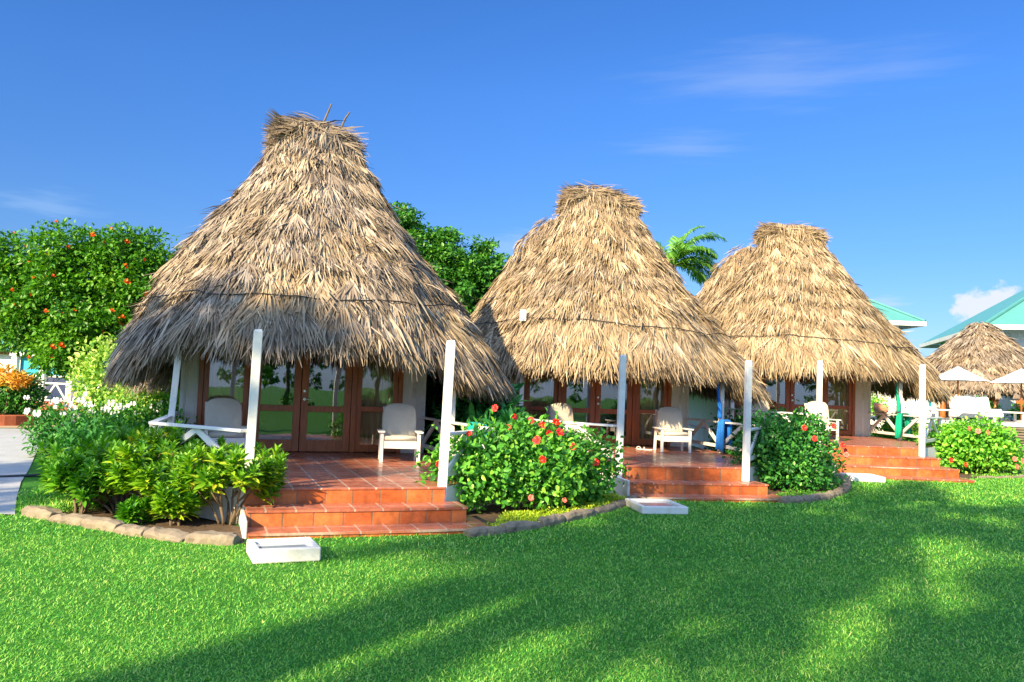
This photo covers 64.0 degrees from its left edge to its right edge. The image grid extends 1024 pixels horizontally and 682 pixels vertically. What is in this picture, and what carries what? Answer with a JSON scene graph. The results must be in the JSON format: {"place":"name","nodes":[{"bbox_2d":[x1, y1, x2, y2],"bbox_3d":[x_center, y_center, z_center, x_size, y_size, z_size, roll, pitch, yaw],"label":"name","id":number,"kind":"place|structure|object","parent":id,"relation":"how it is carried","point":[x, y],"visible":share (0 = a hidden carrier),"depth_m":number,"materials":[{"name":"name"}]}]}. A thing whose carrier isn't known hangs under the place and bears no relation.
{"place":"outdoors","nodes":[
{"label":"outdoors","id":0,"kind":"place"},
{"bbox_2d":[0,428,41,513],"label":"path","id":1,"kind":"structure","parent":0,"point":[15,459],"depth_m":13.38,"materials":[{"name":"concrete"}]},
{"bbox_2d":[0,474,40,477],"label":"garden hose","id":2,"kind":"object","parent":1,"relation":"on","point":[24,475],"visible":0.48,"depth_m":11.81,"materials":[{"name":"black rubber"}]},
{"bbox_2d":[0,419,74,427],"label":"sandy ground","id":3,"kind":"structure","parent":0,"point":[20,426],"depth_m":20.96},
{"bbox_2d":[0,412,45,425],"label":"brick planter","id":4,"kind":"object","parent":3,"relation":"on","point":[11,420],"visible":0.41,"depth_m":21.35,"materials":[{"name":"brick"}]},
{"bbox_2d":[0,363,38,412],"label":"orange croton","id":5,"kind":"object","parent":4,"relation":"in","point":[13,379],"visible":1,"depth_m":21.49,"materials":[{"name":"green plant"}]},
{"bbox_2d":[0,365,51,414],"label":"leafy shrub","id":6,"kind":"object","parent":4,"relation":"in","point":[18,402],"visible":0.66,"depth_m":21.92,"materials":[{"name":"green plant"}]},
{"bbox_2d":[0,339,104,410],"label":"white house","id":7,"kind":"structure","parent":0,"point":[57,388],"depth_m":30.98,"materials":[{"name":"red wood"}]},
{"bbox_2d":[0,410,1023,681],"bbox_3d":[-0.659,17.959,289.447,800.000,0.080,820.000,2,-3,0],"label":"lawn","id":8,"kind":"structure","parent":0,"point":[26,484],"depth_m":5.90,"materials":[{"name":"green plant"}]},
{"bbox_2d":[0,217,181,409],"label":"flowering tree","id":9,"kind":"object","parent":8,"relation":"on","point":[42,322],"visible":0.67,"depth_m":19.49,"materials":[{"name":"green plant"}]},
{"bbox_2d":[61,332,161,416],"bbox_3d":[-7.958,0.996,17.061,2.986,2.390,2.216,2,-3,0],"label":"variegated shrub","id":10,"kind":"object","parent":8,"relation":"on","point":[91,372],"visible":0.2,"depth_m":16.87,"materials":[{"name":"green plant"}]},
{"bbox_2d":[21,505,240,545],"bbox_3d":[-3.922,1.843,8.162,2.936,0.162,0.390,1,-4,24],"label":"stone edging","id":11,"kind":"object","parent":8,"relation":"on","point":[107,524],"visible":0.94,"depth_m":7.90,"materials":[{"name":"beige stone"}]},
{"bbox_2d":[91,383,179,419],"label":"variegated shrub","id":12,"kind":"object","parent":8,"relation":"on","point":[127,396],"visible":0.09,"depth_m":15.37,"materials":[{"name":"green plant"}]},
{"bbox_2d":[38,492,244,543],"bbox_3d":[-5.379,1.964,11.521,2.025,0.080,9.496,4,-4,-25],"label":"flower bed","id":13,"kind":"object","parent":8,"relation":"on","point":[196,524],"visible":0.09,"depth_m":8.57,"materials":[{"name":"soil"}]},
{"bbox_2d":[11,483,112,512],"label":"ground cover","id":14,"kind":"object","parent":13,"relation":"on","point":[60,501],"visible":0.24,"depth_m":9.17,"materials":[{"name":"green plant"}]},
{"bbox_2d":[41,442,119,513],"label":"croton shrub","id":15,"kind":"object","parent":13,"relation":"on","point":[54,474],"visible":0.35,"depth_m":8.68,"materials":[{"name":"green plant"}]},
{"bbox_2d":[33,429,130,506],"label":"croton shrub","id":16,"kind":"object","parent":13,"relation":"on","point":[51,442],"visible":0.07,"depth_m":9.29,"materials":[{"name":"green plant"}]},
{"bbox_2d":[13,391,178,456],"bbox_3d":[-7.029,1.522,14.494,3.230,1.313,2.097,2,-3,0],"label":"flowering shrub","id":17,"kind":"object","parent":13,"relation":"on","point":[48,421],"visible":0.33,"depth_m":14.17,"materials":[{"name":"green plant"}]},
{"bbox_2d":[32,399,197,459],"bbox_3d":[-6.018,1.513,12.801,2.623,1.253,1.959,5,-4,-38],"label":"leafy shrub","id":18,"kind":"object","parent":13,"relation":"on","point":[82,425],"visible":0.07,"depth_m":12.53,"materials":[{"name":"green plant"}]},
{"bbox_2d":[36,406,211,456],"bbox_3d":[-5.216,1.479,11.185,2.299,1.234,2.046,2,-3,0],"label":"leafy shrub","id":19,"kind":"object","parent":13,"relation":"on","point":[93,432],"visible":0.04,"depth_m":11.00,"materials":[{"name":"green plant"}]},
{"bbox_2d":[61,427,187,513],"bbox_3d":[-4.291,1.466,9.063,1.267,0.969,1.357,2,-3,0],"label":"croton shrub","id":20,"kind":"object","parent":13,"relation":"on","point":[97,467],"visible":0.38,"depth_m":8.63,"materials":[{"name":"green plant"}]},
{"bbox_2d":[114,493,155,523],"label":"croton shrub","id":21,"kind":"object","parent":13,"relation":"on","point":[134,509],"visible":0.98,"depth_m":8.41,"materials":[{"name":"green plant"}]},
{"bbox_2d":[102,439,193,519],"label":"croton shrub","id":22,"kind":"object","parent":13,"relation":"on","point":[129,471],"visible":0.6,"depth_m":8.43,"materials":[{"name":"green plant"}]},
{"bbox_2d":[111,425,190,494],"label":"croton shrub","id":23,"kind":"object","parent":13,"relation":"on","point":[141,432],"visible":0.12,"depth_m":9.17,"materials":[{"name":"green plant"}]},
{"bbox_2d":[107,419,195,498],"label":"croton shrub","id":24,"kind":"object","parent":13,"relation":"on","point":[117,434],"visible":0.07,"depth_m":9.92,"materials":[{"name":"green plant"}]},
{"bbox_2d":[149,479,204,525],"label":"croton shrub","id":25,"kind":"object","parent":13,"relation":"on","point":[173,505],"visible":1,"depth_m":8.32,"materials":[{"name":"green plant"}]},
{"bbox_2d":[119,379,268,433],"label":"leafy shrub","id":26,"kind":"object","parent":13,"relation":"on","point":[154,404],"visible":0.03,"depth_m":13.05,"materials":[{"name":"green plant"}]},
{"bbox_2d":[154,435,242,516],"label":"croton shrub","id":27,"kind":"object","parent":13,"relation":"on","point":[221,442],"visible":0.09,"depth_m":8.92,"materials":[{"name":"green plant"}]},
{"bbox_2d":[166,440,288,524],"bbox_3d":[-2.977,1.497,8.614,1.274,0.948,1.182,0,-4,32],"label":"croton shrub","id":28,"kind":"object","parent":13,"relation":"on","point":[197,471],"visible":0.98,"depth_m":8.40,"materials":[{"name":"green plant"}]},
{"bbox_2d":[246,537,320,563],"bbox_3d":[-1.998,1.823,7.154,0.560,0.120,0.500,4,-4,-24],"label":"foot basin","id":29,"kind":"object","parent":8,"relation":"on","point":[279,550],"visible":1,"depth_m":6.99,"materials":[{"name":"white paint"}]},
{"bbox_2d":[96,104,516,538],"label":"thatched cottage","id":30,"kind":"structure","parent":8,"relation":"on","point":[307,295],"depth_m":12.04,"materials":[{"name":"plant"}]},
{"bbox_2d":[203,398,246,447],"bbox_3d":[-4.144,1.257,11.807,0.664,0.866,0.704,4,-4,-26],"label":"porch chair","id":31,"kind":"object","parent":30,"relation":"on","point":[223,412],"visible":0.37,"depth_m":11.90,"materials":[{"name":"white paint"}]},
{"bbox_2d":[255,352,302,450],"bbox_3d":[-3.794,0.951,13.230,0.734,1.643,0.059,3,-3,-20],"label":"door","id":32,"kind":"structure","parent":30,"relation":"in","point":[291,444],"depth_m":13.26,"materials":[{"name":"brown wood"}]},
{"bbox_2d":[298,352,352,451],"bbox_3d":[-3.054,0.992,13.477,0.803,1.643,0.101,3,-3,-20],"label":"door","id":33,"kind":"structure","parent":30,"relation":"in","point":[342,445],"depth_m":13.43,"materials":[{"name":"brown wood"}]},
{"bbox_2d":[377,403,423,461],"bbox_3d":[-1.705,1.382,12.430,0.664,0.866,0.704,3,-3,-11],"label":"porch chair","id":34,"kind":"object","parent":30,"relation":"on","point":[398,430],"visible":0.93,"depth_m":12.52,"materials":[{"name":"white paint"}]},
{"bbox_2d":[466,422,487,442],"bbox_3d":[-0.493,1.313,11.513,0.276,0.336,0.344,3,-3,-20],"label":"towel","id":35,"kind":"object","parent":30,"relation":"hanging from","point":[470,427],"visible":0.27,"depth_m":11.47,"materials":[{"name":"teal fabric"}]},
{"bbox_2d":[423,372,443,453],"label":"tropical plant","id":36,"kind":"object","parent":8,"relation":"on","point":[434,391],"visible":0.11,"depth_m":16.00,"materials":[{"name":"green plant"}]},
{"bbox_2d":[389,200,513,315],"bbox_3d":[-2.628,-0.892,27.725,6.409,7.795,3.453,2,-3,0],"label":"leafy tree","id":37,"kind":"object","parent":8,"relation":"on","point":[469,277],"visible":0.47,"depth_m":27.12,"materials":[{"name":"green plant"}]},
{"bbox_2d":[466,493,618,525],"bbox_3d":[0.366,2.211,12.167,2.704,0.080,7.206,2,-3,-6],"label":"flower bed","id":38,"kind":"object","parent":8,"relation":"on","point":[491,516],"visible":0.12,"depth_m":10.20,"materials":[{"name":"soil"}]},
{"bbox_2d":[424,382,527,446],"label":"tropical plant","id":39,"kind":"object","parent":38,"relation":"on","point":[461,408],"visible":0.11,"depth_m":14.11,"materials":[{"name":"green plant"}]},
{"bbox_2d":[454,402,536,467],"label":"tropical plant","id":40,"kind":"object","parent":38,"relation":"on","point":[504,414],"visible":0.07,"depth_m":12.91,"materials":[{"name":"green plant"}]},
{"bbox_2d":[413,404,631,512],"bbox_3d":[0.320,1.530,10.484,3.280,1.388,1.569,5,-4,-38],"label":"hibiscus bush","id":41,"kind":"object","parent":38,"relation":"on","point":[542,464],"visible":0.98,"depth_m":10.12,"materials":[{"name":"green plant"}]},
{"bbox_2d":[464,492,627,532],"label":"ground cover","id":42,"kind":"object","parent":38,"relation":"on","point":[525,515],"visible":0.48,"depth_m":9.92,"materials":[{"name":"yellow plant"}]},
{"bbox_2d":[463,495,636,536],"bbox_3d":[0.755,2.126,10.079,0.400,0.168,4.075,0,-4,33],"label":"stone edging","id":43,"kind":"object","parent":8,"relation":"on","point":[547,521],"visible":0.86,"depth_m":9.24,"materials":[{"name":"beige stone"}]},
{"bbox_2d":[470,180,781,502],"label":"thatched cottage","id":44,"kind":"structure","parent":8,"relation":"on","point":[592,312],"depth_m":15.91,"materials":[{"name":"plant"}]},
{"bbox_2d":[546,403,588,441],"bbox_3d":[1.023,1.633,15.809,0.664,0.866,0.704,4,-4,-24],"label":"porch chair","id":45,"kind":"object","parent":44,"relation":"on","point":[565,411],"visible":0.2,"depth_m":15.94,"materials":[{"name":"white paint"}]},
{"bbox_2d":[561,375,595,443],"bbox_3d":[1.383,1.326,17.214,0.734,1.643,0.059,3,-3,-10],"label":"door","id":46,"kind":"structure","parent":44,"relation":"in","point":[591,410],"depth_m":17.22,"materials":[{"name":"brown wood"}]},
{"bbox_2d":[594,378,632,444],"bbox_3d":[2.154,1.361,17.330,0.803,1.643,0.101,3,-3,-10],"label":"door","id":47,"kind":"structure","parent":44,"relation":"in","point":[628,411],"depth_m":17.32,"materials":[{"name":"brown wood"}]},
{"bbox_2d":[652,407,693,452],"bbox_3d":[3.114,1.719,15.978,0.664,0.866,0.704,2,-3,-5],"label":"porch chair","id":48,"kind":"object","parent":44,"relation":"on","point":[669,425],"visible":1,"depth_m":16.08,"materials":[{"name":"white paint"}]},
{"bbox_2d":[717,380,721,418],"bbox_3d":[4.035,1.135,15.946,0.096,0.744,0.131,3,-3,-10],"label":"hanging cloth","id":49,"kind":"object","parent":44,"relation":"hanging from","point":[719,410],"visible":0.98,"depth_m":15.91,"materials":[{"name":"blue fabric"}]},
{"bbox_2d":[715,419,731,450],"bbox_3d":[4.112,1.815,15.816,0.287,0.598,0.307,3,-3,-10],"label":"towel","id":50,"kind":"object","parent":44,"relation":"hanging from","point":[722,426],"visible":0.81,"depth_m":15.81,"materials":[{"name":"blue fabric"}]},
{"bbox_2d":[625,498,687,514],"bbox_3d":[1.901,2.186,10.847,0.620,0.100,0.750,3,-3,-9],"label":"foot basin","id":51,"kind":"object","parent":8,"relation":"on","point":[654,506],"visible":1,"depth_m":10.58,"materials":[{"name":"white paint"}]},
{"bbox_2d":[655,225,726,286],"bbox_3d":[5.168,-0.278,26.239,3.222,6.973,2.936,2,-3,0],"label":"palm tree","id":52,"kind":"object","parent":8,"relation":"on","point":[694,264],"visible":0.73,"depth_m":26.30,"materials":[{"name":"green plant"}]},
{"bbox_2d":[704,409,763,455],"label":"leafy shrub","id":53,"kind":"object","parent":8,"relation":"on","point":[729,451],"visible":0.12,"depth_m":17.40,"materials":[{"name":"green plant"}]},
{"bbox_2d":[768,476,839,494],"bbox_3d":[5.173,2.592,15.751,1.968,0.080,7.712,2,-3,6],"label":"flower bed","id":54,"kind":"object","parent":8,"relation":"on","point":[775,490],"visible":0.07,"depth_m":13.54,"materials":[{"name":"soil"}]},
{"bbox_2d":[721,399,852,491],"bbox_3d":[4.597,1.756,13.799,2.055,1.554,1.848,2,-3,0],"label":"hibiscus bush","id":55,"kind":"object","parent":54,"relation":"on","point":[790,453],"visible":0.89,"depth_m":13.41,"materials":[{"name":"green plant"}]},
{"bbox_2d":[776,475,843,496],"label":"ground cover","id":56,"kind":"object","parent":54,"relation":"on","point":[803,492],"visible":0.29,"depth_m":13.09,"materials":[{"name":"green plant"}]},
{"bbox_2d":[778,473,851,503],"bbox_3d":[5.240,2.450,13.595,0.600,0.249,4.116,0,-4,33],"label":"stone edging","id":57,"kind":"object","parent":8,"relation":"on","point":[845,488],"visible":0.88,"depth_m":12.52,"materials":[{"name":"grey stone"}]},
{"bbox_2d":[688,221,975,482],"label":"thatched cottage","id":58,"kind":"structure","parent":8,"relation":"on","point":[797,313],"depth_m":19.98,"materials":[{"name":"plant"}]},
{"bbox_2d":[751,399,771,426],"bbox_3d":[6.037,1.829,19.718,0.664,0.866,0.704,3,-3,-11],"label":"porch chair","id":59,"kind":"object","parent":58,"relation":"on","point":[763,407],"visible":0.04,"depth_m":19.86,"materials":[{"name":"white paint"}]},
{"bbox_2d":[762,373,789,422],"bbox_3d":[6.817,1.544,21.233,0.734,1.643,0.059,2,-3,1],"label":"door","id":60,"kind":"structure","parent":58,"relation":"in","point":[787,382],"depth_m":21.21,"materials":[{"name":"brown wood"}]},
{"bbox_2d":[789,378,815,430],"bbox_3d":[7.596,1.571,21.203,0.803,1.643,0.101,2,-3,1],"label":"door","id":61,"kind":"structure","parent":58,"relation":"in","point":[792,386],"depth_m":21.20,"materials":[{"name":"brown wood"}]},
{"bbox_2d":[804,401,840,439],"bbox_3d":[7.154,1.829,19.008,0.664,0.866,0.704,2,-3,-2],"label":"porch chair","id":62,"kind":"object","parent":58,"relation":"on","point":[810,407],"visible":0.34,"depth_m":19.14,"materials":[{"name":"white paint"}]},
{"bbox_2d":[896,381,900,411],"bbox_3d":[9.187,1.315,19.497,0.096,0.744,0.131,2,-3,1],"label":"hanging cloth","id":63,"kind":"object","parent":58,"relation":"hanging from","point":[898,404],"visible":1,"depth_m":19.46,"materials":[{"name":"green fabric"}]},
{"bbox_2d":[895,413,910,437],"bbox_3d":[9.250,2.000,19.359,0.317,0.606,0.306,2,-3,1],"label":"towel","id":64,"kind":"object","parent":58,"relation":"hanging from","point":[898,424],"visible":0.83,"depth_m":19.36,"materials":[{"name":"green fabric"}]},
{"bbox_2d":[839,473,885,482],"bbox_3d":[6.462,2.521,15.145,0.620,0.100,0.600,2,-3,1],"label":"foot basin","id":65,"kind":"object","parent":8,"relation":"on","point":[862,477],"visible":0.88,"depth_m":14.85,"materials":[{"name":"white paint"}]},
{"bbox_2d":[870,406,918,441],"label":"leafy shrub","id":66,"kind":"object","parent":8,"relation":"on","point":[885,427],"visible":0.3,"depth_m":21.70,"materials":[{"name":"green plant"}]},
{"bbox_2d":[924,321,1023,419],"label":"thatched shelter","id":67,"kind":"object","parent":8,"relation":"on","point":[989,352],"visible":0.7,"depth_m":32.95,"materials":[{"name":"beige plant"}]},
{"bbox_2d":[959,469,1021,477],"bbox_3d":[10.020,2.857,17.989,2.348,0.001,4.560,1,-3,15],"label":"flower bed","id":68,"kind":"object","parent":8,"relation":"on","point":[964,475],"visible":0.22,"depth_m":17.31,"materials":[{"name":"soil"}]},
{"bbox_2d":[903,416,958,441],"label":"leafy shrub","id":69,"kind":"object","parent":68,"relation":"on","point":[926,429],"visible":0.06,"depth_m":20.25,"materials":[{"name":"green plant"}]},
{"bbox_2d":[914,413,1023,473],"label":"hibiscus bush","id":70,"kind":"object","parent":68,"relation":"on","point":[960,446],"visible":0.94,"depth_m":17.29,"materials":[{"name":"green plant"}]},
{"bbox_2d":[973,470,1023,477],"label":"ground cover","id":71,"kind":"object","parent":68,"relation":"on","point":[1000,474],"visible":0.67,"depth_m":16.78,"materials":[{"name":"green plant"}]},
{"bbox_2d":[979,470,1023,478],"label":"stone edging","id":72,"kind":"object","parent":8,"relation":"on","point":[1001,477],"visible":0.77,"depth_m":16.56,"materials":[{"name":"beige stone"}]},
{"bbox_2d":[0,0,1023,357],"label":"sky","id":73,"kind":"structure","parent":0,"point":[894,129],"materials":[{"name":"blue"}]},
{"bbox_2d":[873,403,888,417],"bbox_3d":[12.666,2.382,28.154,0.508,0.507,0.477,3,-3,-17],"label":"wicker chair","id":74,"kind":"object","parent":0,"point":[880,407],"visible":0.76,"depth_m":28.24,"materials":[{"name":"brown wicker"}]},
{"bbox_2d":[868,298,925,332],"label":"turquoise roofed house","id":75,"kind":"structure","parent":0,"point":[903,320],"depth_m":41.72,"materials":[{"name":"metal"}]},
{"bbox_2d":[871,391,960,430],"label":"white house","id":76,"kind":"structure","parent":0,"point":[931,404],"depth_m":39.52,"materials":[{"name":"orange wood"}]},
{"bbox_2d":[871,415,1023,451],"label":"wooden deck","id":77,"kind":"structure","parent":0,"point":[1018,426],"depth_m":26.48,"materials":[{"name":"wood"}]},
{"bbox_2d":[871,394,889,415],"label":"leafy shrub","id":78,"kind":"object","parent":77,"relation":"on","point":[874,399],"visible":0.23,"depth_m":31.43,"materials":[{"name":"green plant"}]},
{"bbox_2d":[890,395,935,416],"bbox_3d":[13.832,2.264,28.299,1.300,0.843,0.906,2,-3,6],"label":"outdoor sofa","id":79,"kind":"object","parent":77,"relation":"on","point":[913,409],"visible":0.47,"depth_m":27.91,"materials":[{"name":"white paint"}]},
{"bbox_2d":[927,409,989,419],"bbox_3d":[14.819,2.472,27.235,1.800,0.379,0.600,2,-3,0],"label":"table","id":80,"kind":"object","parent":77,"relation":"on","point":[978,411],"visible":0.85,"depth_m":26.95,"materials":[{"name":"white paint"}]},
{"bbox_2d":[939,367,988,420],"bbox_3d":[15.544,1.823,28.575,1.862,1.879,1.862,1,-4,24],"label":"white umbrella","id":81,"kind":"object","parent":77,"relation":"on","point":[957,374],"visible":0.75,"depth_m":28.19,"materials":[{"name":"white fabric"}]},
{"bbox_2d":[949,396,1003,420],"bbox_3d":[15.922,2.335,28.199,1.450,0.843,0.906,2,-3,-3],"label":"outdoor sofa","id":82,"kind":"object","parent":77,"relation":"on","point":[971,403],"visible":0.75,"depth_m":28.41,"materials":[{"name":"white fabric"}]},
{"bbox_2d":[969,395,1008,420],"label":"leafy shrub","id":83,"kind":"object","parent":77,"relation":"on","point":[992,406],"visible":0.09,"depth_m":30.80,"materials":[{"name":"green plant"}]},
{"bbox_2d":[989,369,1023,422],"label":"white umbrella","id":84,"kind":"object","parent":77,"relation":"on","point":[1016,377],"visible":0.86,"depth_m":28.73,"materials":[{"name":"white fabric"}]},
{"bbox_2d":[990,411,1023,422],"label":"table","id":85,"kind":"object","parent":77,"relation":"on","point":[1015,415],"visible":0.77,"depth_m":26.89,"materials":[{"name":"white paint"}]},
{"bbox_2d":[1006,400,1023,420],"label":"leafy shrub","id":86,"kind":"object","parent":77,"relation":"on","point":[1014,410],"visible":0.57,"depth_m":31.21,"materials":[{"name":"green plant"}]},
{"bbox_2d":[919,290,1023,419],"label":"turquoise roofed house","id":87,"kind":"structure","parent":0,"point":[1006,316],"depth_m":39.20,"materials":[{"name":"metal"}]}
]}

